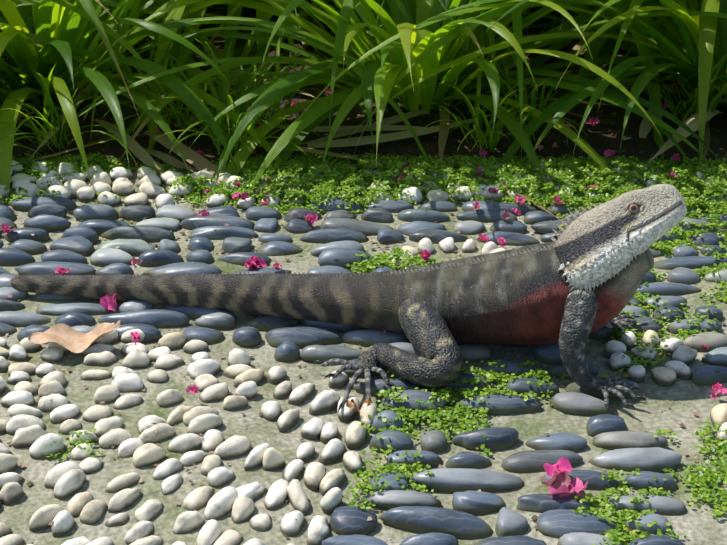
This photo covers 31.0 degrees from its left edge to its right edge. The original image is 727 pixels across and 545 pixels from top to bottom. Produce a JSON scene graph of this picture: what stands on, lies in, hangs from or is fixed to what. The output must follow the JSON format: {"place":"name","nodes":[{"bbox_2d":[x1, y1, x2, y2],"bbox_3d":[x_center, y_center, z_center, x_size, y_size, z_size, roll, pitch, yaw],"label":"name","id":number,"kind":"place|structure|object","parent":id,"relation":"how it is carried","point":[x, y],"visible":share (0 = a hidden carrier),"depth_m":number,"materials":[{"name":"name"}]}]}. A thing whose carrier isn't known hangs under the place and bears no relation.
{"place":"outdoors","nodes":[
{"label":"outdoors","id":0,"kind":"place"},
{"bbox_2d":[0,0,726,544],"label":"ground","id":1,"kind":"structure","parent":0,"point":[694,522],"depth_m":1.13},
{"bbox_2d":[28,320,119,352],"bbox_3d":[-0.257,0.054,1.163,0.082,0.021,0.036,1,29,1],"label":"dry leaf","id":2,"kind":"object","parent":1,"relation":"on","point":[69,338],"visible":1,"depth_m":1.17,"materials":[{"name":"brown plant"}]},
{"bbox_2d":[11,184,686,412],"bbox_3d":[-0.037,-0.017,1.160,0.619,0.157,0.258,6,29,11],"label":"lizard","id":3,"kind":"object","parent":1,"relation":"on","point":[574,286],"visible":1,"depth_m":1.12,"materials":[{"name":"black"}]},
{"bbox_2d":[0,160,726,544],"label":"pebbles","id":4,"kind":"object","parent":1,"relation":"on","point":[342,234],"depth_m":1.12,"materials":[{"name":"grey stone"}]},
{"bbox_2d":[346,395,370,414],"bbox_3d":[-0.004,0.111,1.079,0.021,0.016,0.012,1,29,1],"label":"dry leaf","id":5,"kind":"object","parent":4,"relation":"on","point":[350,404],"visible":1,"depth_m":1.08,"materials":[{"name":"brown plant"}]},
{"bbox_2d":[0,0,726,227],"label":"strap leaf plants","id":6,"kind":"object","parent":1,"relation":"on","point":[429,53],"visible":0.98,"depth_m":1.56,"materials":[{"name":"green plant"}]},
{"bbox_2d":[0,152,726,544],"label":"ground cover","id":7,"kind":"object","parent":1,"relation":"on","point":[352,178],"visible":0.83,"depth_m":1.43,"materials":[{"name":"green plant"}]},
{"bbox_2d":[0,82,726,496],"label":"fallen petals","id":8,"kind":"object","parent":1,"relation":"on","point":[558,472],"visible":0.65,"depth_m":1.29,"materials":[{"name":"pink plant"}]},
{"bbox_2d":[5,45,725,543],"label":"debris","id":9,"kind":"object","parent":1,"relation":"on","point":[369,253],"visible":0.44,"depth_m":1.33,"materials":[{"name":"brown plant"}]},
{"bbox_2d":[17,3,726,219],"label":"dead leaf litter","id":10,"kind":"object","parent":1,"relation":"on","point":[191,156],"visible":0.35,"depth_m":1.57,"materials":[{"name":"brown plant"}]}
]}

